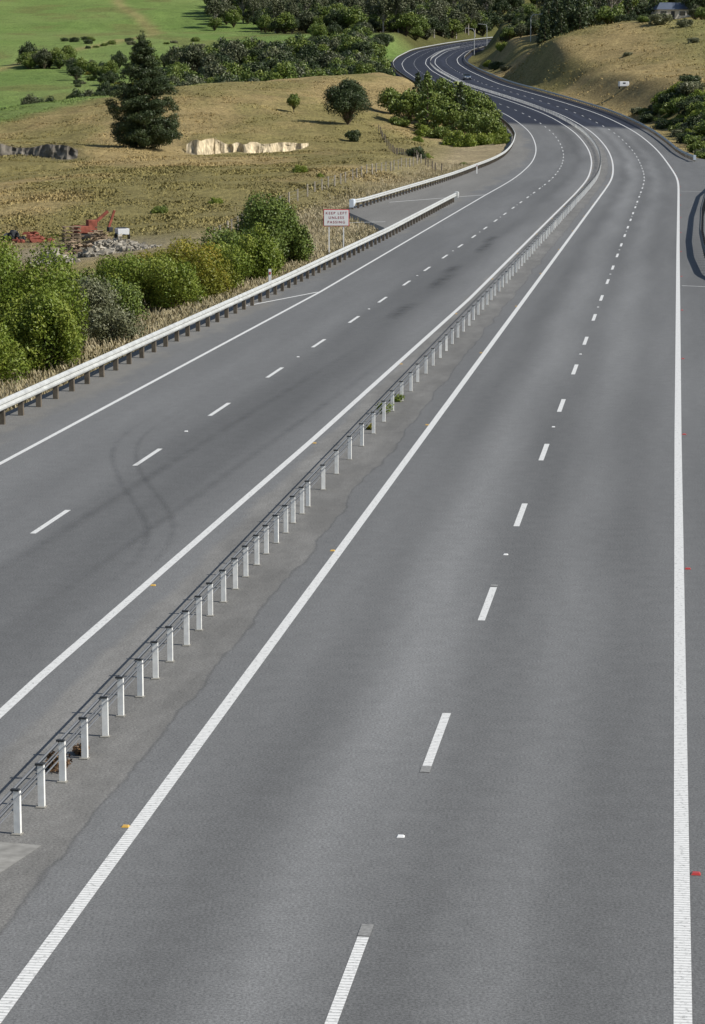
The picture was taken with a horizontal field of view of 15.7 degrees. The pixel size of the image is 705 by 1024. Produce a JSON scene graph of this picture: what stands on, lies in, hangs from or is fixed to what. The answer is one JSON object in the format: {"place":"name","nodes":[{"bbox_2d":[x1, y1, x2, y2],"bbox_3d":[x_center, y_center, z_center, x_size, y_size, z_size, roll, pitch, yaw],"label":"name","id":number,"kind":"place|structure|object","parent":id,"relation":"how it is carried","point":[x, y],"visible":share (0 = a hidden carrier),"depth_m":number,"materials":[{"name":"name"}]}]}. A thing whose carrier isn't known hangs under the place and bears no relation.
{"place":"outdoors","nodes":[
{"label":"outdoors","id":0,"kind":"place"},
{"bbox_2d":[0,39,704,1023],"bbox_3d":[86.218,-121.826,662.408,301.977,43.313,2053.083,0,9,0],"label":"road","id":1,"kind":"structure","parent":0,"point":[266,867],"depth_m":44.71,"materials":[{"name":"grey asphalt"}]},
{"bbox_2d":[0,842,40,872],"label":"concrete patch","id":2,"kind":"object","parent":1,"relation":"on","point":[11,854],"visible":1,"depth_m":31.71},
{"bbox_2d":[40,751,71,772],"bbox_3d":[-4.170,3.573,35.630,0.462,0.472,0.528,4,10,24],"label":"weed","id":3,"kind":"object","parent":1,"relation":"on","point":[56,766],"visible":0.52,"depth_m":35.53,"materials":[{"name":"brown plant"}]},
{"bbox_2d":[72,743,89,754],"bbox_3d":[-3.884,3.475,36.403,0.240,0.410,0.345,-5,10,-26],"label":"weed","id":4,"kind":"object","parent":1,"relation":"on","point":[77,749],"visible":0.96,"depth_m":36.35,"materials":[{"name":"brown plant"}]},
{"bbox_2d":[0,191,458,424],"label":"guardrail","id":5,"kind":"object","parent":1,"relation":"on","point":[53,382],"visible":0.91,"depth_m":98.15,"materials":[{"name":"metal"}]},
{"bbox_2d":[0,46,600,835],"bbox_3d":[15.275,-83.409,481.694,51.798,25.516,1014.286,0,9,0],"label":"median barrier","id":6,"kind":"object","parent":1,"relation":"on","point":[40,774],"visible":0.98,"depth_m":47.13,"materials":[{"name":"silver metal"}]},
{"bbox_2d":[0,40,704,1023],"bbox_3d":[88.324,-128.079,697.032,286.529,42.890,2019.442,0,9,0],"label":"road markings","id":7,"kind":"structure","parent":1,"relation":"on","point":[682,972],"depth_m":41.41,"materials":[{"name":"paint"}]},
{"bbox_2d":[121,172,611,827],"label":"yellow reflectors","id":8,"kind":"object","parent":1,"relation":"on","point":[331,550],"visible":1,"depth_m":32.81,"materials":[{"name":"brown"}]},
{"bbox_2d":[375,402,393,412],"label":"weed","id":9,"kind":"object","parent":1,"relation":"on","point":[386,407],"visible":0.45,"depth_m":74.38,"materials":[{"name":"green plant"}]},
{"bbox_2d":[389,394,404,401],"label":"weed","id":10,"kind":"object","parent":1,"relation":"on","point":[396,399],"visible":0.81,"depth_m":77.31,"materials":[{"name":"green plant"}]},
{"bbox_2d":[349,37,514,208],"bbox_3d":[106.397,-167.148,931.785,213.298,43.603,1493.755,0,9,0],"label":"guardrail","id":11,"kind":"object","parent":1,"relation":"on","point":[456,174],"visible":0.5,"depth_m":264.84,"materials":[{"name":"metal"}]},
{"bbox_2d":[463,74,470,79],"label":"car","id":12,"kind":"object","parent":1,"relation":"on","point":[466,76],"visible":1,"depth_m":614.25,"materials":[{"name":"grey paint"}]},
{"bbox_2d":[396,172,643,837],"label":"lane reflectors","id":13,"kind":"object","parent":1,"relation":"on","point":[400,836],"visible":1,"depth_m":32.37,"materials":[{"name":"white"}]},
{"bbox_2d":[464,46,695,160],"bbox_3d":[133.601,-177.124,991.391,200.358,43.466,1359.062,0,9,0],"label":"guardrail","id":14,"kind":"object","parent":1,"relation":"on","point":[673,146],"visible":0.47,"depth_m":479.18,"materials":[{"name":"metal"}]},
{"bbox_2d":[680,186,700,875],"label":"red reflectors","id":15,"kind":"object","parent":1,"relation":"on","point":[695,873],"visible":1,"depth_m":30.87,"materials":[{"name":"red plastic"}]},
{"bbox_2d":[699,193,704,257],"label":"guardrail","id":16,"kind":"object","parent":1,"relation":"on","point":[701,228],"visible":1,"depth_m":162.21,"materials":[{"name":"grey metal"}]},
{"bbox_2d":[0,0,704,400],"bbox_3d":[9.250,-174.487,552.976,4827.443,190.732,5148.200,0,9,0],"label":"ground","id":17,"kind":"structure","parent":0,"point":[42,24],"depth_m":437.15,"materials":[{"name":"beige plant"}]},
{"bbox_2d":[1,230,25,240],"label":"scrap metal pile","id":18,"kind":"object","parent":17,"relation":"on","point":[13,234],"visible":0.7,"depth_m":196.99,"materials":[{"name":"grey metal"}]},
{"bbox_2d":[0,318,33,383],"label":"shrub","id":19,"kind":"object","parent":17,"relation":"on","point":[8,354],"visible":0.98,"depth_m":86.24,"materials":[{"name":"green plant"}]},
{"bbox_2d":[12,231,54,242],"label":"scrap metal pile","id":20,"kind":"object","parent":17,"relation":"on","point":[32,237],"visible":0.88,"depth_m":194.44,"materials":[{"name":"red paint"}]},
{"bbox_2d":[0,144,77,159],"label":"rock outcrop","id":21,"kind":"object","parent":17,"relation":"on","point":[63,152],"visible":0.82,"depth_m":332.92,"materials":[{"name":"beige stone"}]},
{"bbox_2d":[0,232,79,371],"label":"shrub","id":22,"kind":"object","parent":17,"relation":"on","point":[8,276],"visible":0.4,"depth_m":92.20,"materials":[{"name":"green plant"}]},
{"bbox_2d":[0,280,84,376],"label":"shrub","id":23,"kind":"object","parent":17,"relation":"on","point":[46,330],"visible":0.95,"depth_m":89.11,"materials":[{"name":"green plant"}]},
{"bbox_2d":[15,41,77,68],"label":"hedgerow","id":24,"kind":"object","parent":17,"relation":"on","point":[31,57],"visible":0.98,"depth_m":769.73,"materials":[{"name":"green plant"}]},
{"bbox_2d":[7,255,90,358],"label":"shrub","id":25,"kind":"object","parent":17,"relation":"on","point":[76,306],"visible":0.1,"depth_m":94.06,"materials":[{"name":"green plant"}]},
{"bbox_2d":[30,248,80,264],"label":"rubble pile","id":26,"kind":"object","parent":17,"relation":"on","point":[72,259],"visible":0.16,"depth_m":171.00,"materials":[{"name":"grey stone"}]},
{"bbox_2d":[0,80,121,108],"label":"hedgerow","id":27,"kind":"object","parent":17,"relation":"on","point":[103,87],"visible":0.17,"depth_m":498.07,"materials":[{"name":"green plant"}]},
{"bbox_2d":[62,226,81,245],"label":"pallet stack","id":28,"kind":"object","parent":17,"relation":"on","point":[72,234],"visible":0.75,"depth_m":188.92,"materials":[{"name":"brown wood"}]},
{"bbox_2d":[57,236,92,254],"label":"wood pile","id":29,"kind":"object","parent":17,"relation":"on","point":[76,247],"visible":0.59,"depth_m":181.83,"materials":[{"name":"brown wood"}]},
{"bbox_2d":[68,266,103,285],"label":"shrub","id":30,"kind":"object","parent":17,"relation":"on","point":[85,273],"visible":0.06,"depth_m":123.56,"materials":[{"name":"green plant"}]},
{"bbox_2d":[71,210,114,239],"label":"digger","id":31,"kind":"object","parent":17,"relation":"on","point":[90,225],"visible":0.63,"depth_m":194.62,"materials":[{"name":"red metal"}]},
{"bbox_2d":[82,226,112,243],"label":"wood pile","id":32,"kind":"object","parent":17,"relation":"on","point":[102,236],"visible":0.65,"depth_m":189.01,"materials":[{"name":"brown wood"}]},
{"bbox_2d":[78,244,121,257],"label":"rubble pile","id":33,"kind":"object","parent":17,"relation":"on","point":[97,250],"visible":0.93,"depth_m":176.64,"materials":[{"name":"beige stone"}]},
{"bbox_2d":[69,274,134,342],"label":"shrub","id":34,"kind":"object","parent":17,"relation":"on","point":[98,296],"visible":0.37,"depth_m":103.06,"materials":[{"name":"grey plant"}]},
{"bbox_2d":[93,233,137,246],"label":"rubble pile","id":35,"kind":"object","parent":17,"relation":"on","point":[109,242],"visible":0.59,"depth_m":184.71,"materials":[{"name":"beige stone"}]},
{"bbox_2d":[86,305,149,343],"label":"shrub","id":36,"kind":"object","parent":17,"relation":"on","point":[112,324],"visible":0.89,"depth_m":99.80,"materials":[{"name":"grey plant"}]},
{"bbox_2d":[66,50,171,86],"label":"hedgerow","id":37,"kind":"object","parent":17,"relation":"on","point":[78,67],"visible":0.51,"depth_m":695.74,"materials":[{"name":"green plant"}]},
{"bbox_2d":[114,227,129,238],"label":"garden trailer","id":38,"kind":"object","parent":17,"relation":"on","point":[122,230],"visible":0.88,"depth_m":190.75,"materials":[{"name":"white paint"}]},
{"bbox_2d":[98,274,150,323],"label":"shrub","id":39,"kind":"object","parent":17,"relation":"on","point":[127,295],"visible":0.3,"depth_m":107.63,"materials":[{"name":"green plant"}]},
{"bbox_2d":[94,249,164,311],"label":"shrub","id":40,"kind":"object","parent":17,"relation":"on","point":[126,271],"visible":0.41,"depth_m":117.03,"materials":[{"name":"green plant"}]},
{"bbox_2d":[106,241,161,251],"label":"rubble pile","id":41,"kind":"object","parent":17,"relation":"on","point":[125,247],"visible":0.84,"depth_m":178.44,"materials":[{"name":"beige stone"}]},
{"bbox_2d":[60,36,211,49],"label":"hedgerow","id":42,"kind":"object","parent":17,"relation":"on","point":[90,40],"visible":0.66,"depth_m":883.07,"materials":[{"name":"green plant"}]},
{"bbox_2d":[103,30,182,148],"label":"pine tree","id":43,"kind":"object","parent":17,"relation":"on","point":[136,126],"visible":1,"depth_m":343.87,"materials":[{"name":"green plant"}]},
{"bbox_2d":[137,246,177,263],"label":"shrub","id":44,"kind":"object","parent":17,"relation":"on","point":[161,252],"visible":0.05,"depth_m":122.91,"materials":[{"name":"green plant"}]},
{"bbox_2d":[137,252,207,309],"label":"shrub","id":45,"kind":"object","parent":17,"relation":"on","point":[173,285],"visible":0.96,"depth_m":116.52,"materials":[{"name":"green plant"}]},
{"bbox_2d":[160,235,237,301],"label":"shrub","id":46,"kind":"object","parent":17,"relation":"on","point":[210,281],"visible":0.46,"depth_m":121.18,"materials":[{"name":"green plant"}]},
{"bbox_2d":[197,240,254,290],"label":"shrub","id":47,"kind":"object","parent":17,"relation":"on","point":[237,260],"visible":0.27,"depth_m":125.05,"materials":[{"name":"green plant"}]},
{"bbox_2d":[197,225,258,258],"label":"shrub","id":48,"kind":"object","parent":17,"relation":"on","point":[226,236],"visible":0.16,"depth_m":136.07,"materials":[{"name":"green plant"}]},
{"bbox_2d":[203,0,271,30],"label":"forest","id":49,"kind":"object","parent":17,"relation":"on","point":[232,12],"visible":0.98,"depth_m":1064.26,"materials":[{"name":"green plant"}]},
{"bbox_2d":[0,154,477,412],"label":"grass verge","id":50,"kind":"object","parent":17,"relation":"on","point":[361,230],"depth_m":133.49,"materials":[{"name":"beige plant"}]},
{"bbox_2d":[186,138,307,154],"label":"limestone cutting","id":51,"kind":"object","parent":17,"relation":"on","point":[206,146],"visible":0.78,"depth_m":364.77,"materials":[{"name":"beige stone"}]},
{"bbox_2d":[213,196,280,239],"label":"wire fence","id":52,"kind":"object","parent":17,"relation":"on","point":[227,223],"visible":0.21,"depth_m":185.12,"materials":[{"name":"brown wood"}]},
{"bbox_2d":[230,222,286,281],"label":"shrub","id":53,"kind":"object","parent":17,"relation":"on","point":[264,254],"visible":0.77,"depth_m":131.42,"materials":[{"name":"green plant"}]},
{"bbox_2d":[234,190,299,267],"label":"shrub","id":54,"kind":"object","parent":17,"relation":"on","point":[274,215],"visible":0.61,"depth_m":138.56,"materials":[{"name":"green plant"}]},
{"bbox_2d":[162,25,395,85],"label":"forest","id":55,"kind":"object","parent":17,"relation":"on","point":[349,51],"visible":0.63,"depth_m":684.58,"materials":[{"name":"green plant"}]},
{"bbox_2d":[286,93,299,111],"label":"broadleaf tree","id":56,"kind":"object","parent":17,"relation":"on","point":[293,100],"visible":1,"depth_m":414.05,"materials":[{"name":"green plant"}]},
{"bbox_2d":[282,211,315,265],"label":"shrub","id":57,"kind":"object","parent":17,"relation":"on","point":[299,248],"visible":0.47,"depth_m":143.01,"materials":[{"name":"green plant"}]},
{"bbox_2d":[323,209,348,251],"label":"traffic sign","id":58,"kind":"object","parent":17,"relation":"on","point":[335,217],"visible":1,"depth_m":148.19,"materials":[{"name":"white metal"}]},
{"bbox_2d":[323,77,371,124],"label":"broadleaf tree","id":59,"kind":"object","parent":17,"relation":"on","point":[347,99],"visible":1,"depth_m":393.38,"materials":[{"name":"green plant"}]},
{"bbox_2d":[306,20,394,58],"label":"forest","id":60,"kind":"object","parent":17,"relation":"on","point":[315,31],"visible":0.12,"depth_m":895.28,"materials":[{"name":"green plant"}]},
{"bbox_2d":[282,154,421,201],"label":"wire fence","id":61,"kind":"object","parent":17,"relation":"on","point":[372,170],"visible":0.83,"depth_m":264.95,"materials":[{"name":"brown wood"}]},
{"bbox_2d":[344,129,361,141],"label":"shrub","id":62,"kind":"object","parent":17,"relation":"on","point":[351,135],"visible":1,"depth_m":378.41,"materials":[{"name":"green plant"}]},
{"bbox_2d":[249,0,545,40],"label":"forest","id":63,"kind":"object","parent":17,"relation":"on","point":[417,19],"visible":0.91,"depth_m":1012.65,"materials":[{"name":"green plant"}]},
{"bbox_2d":[378,125,441,172],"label":"wire fence","id":64,"kind":"object","parent":17,"relation":"on","point":[392,146],"visible":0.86,"depth_m":352.42,"materials":[{"name":"grey"}]},
{"bbox_2d":[151,13,699,213],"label":"scattered shrubs","id":65,"kind":"object","parent":17,"relation":"on","point":[661,19],"visible":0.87,"depth_m":578.33,"materials":[{"name":"green plant"}]},
{"bbox_2d":[375,71,512,146],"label":"roadside trees","id":66,"kind":"object","parent":17,"relation":"on","point":[470,113],"visible":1,"depth_m":418.70,"materials":[{"name":"green plant"}]},
{"bbox_2d":[498,3,549,41],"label":"forest","id":67,"kind":"object","parent":17,"relation":"on","point":[521,27],"visible":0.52,"depth_m":780.90,"materials":[{"name":"green plant"}]},
{"bbox_2d":[535,0,597,46],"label":"forest","id":68,"kind":"object","parent":17,"relation":"on","point":[558,17],"visible":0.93,"depth_m":661.70,"materials":[{"name":"green plant"}]},
{"bbox_2d":[526,0,649,7],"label":"forest","id":69,"kind":"object","parent":17,"relation":"on","point":[539,4],"depth_m":1064.16,"materials":[{"name":"green plant"}]},
{"bbox_2d":[499,19,704,129],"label":"hill grass","id":70,"kind":"structure","parent":17,"relation":"on","point":[643,50],"depth_m":556.19,"materials":[{"name":"plant"}]},
{"bbox_2d":[618,81,628,88],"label":"white trailer","id":71,"kind":"object","parent":17,"relation":"on","point":[621,83],"visible":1,"depth_m":494.39,"materials":[{"name":"white paint"}]},
{"bbox_2d":[552,0,704,25],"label":"forest","id":72,"kind":"object","parent":17,"relation":"on","point":[607,11],"visible":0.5,"depth_m":687.34,"materials":[{"name":"green plant"}]},
{"bbox_2d":[613,4,704,22],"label":"garden trees","id":73,"kind":"object","parent":17,"relation":"on","point":[697,11],"visible":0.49,"depth_m":662.83,"materials":[{"name":"green plant"}]},
{"bbox_2d":[629,74,704,158],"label":"roadside shrubs","id":74,"kind":"object","parent":17,"relation":"on","point":[688,128],"visible":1,"depth_m":426.63,"materials":[{"name":"green plant"}]},
{"bbox_2d":[651,9,689,18],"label":"walls","id":75,"kind":"structure","parent":17,"relation":"on","point":[677,16],"depth_m":683.91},
{"bbox_2d":[650,2,688,9],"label":"roof","id":76,"kind":"structure","parent":75,"relation":"on","point":[669,5],"depth_m":684.69,"materials":[{"name":"metal"}]},
{"bbox_2d":[679,11,684,15],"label":"window","id":77,"kind":"structure","parent":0,"point":[681,13],"depth_m":683.98,"materials":[{"name":"grey glass"}]}
]}

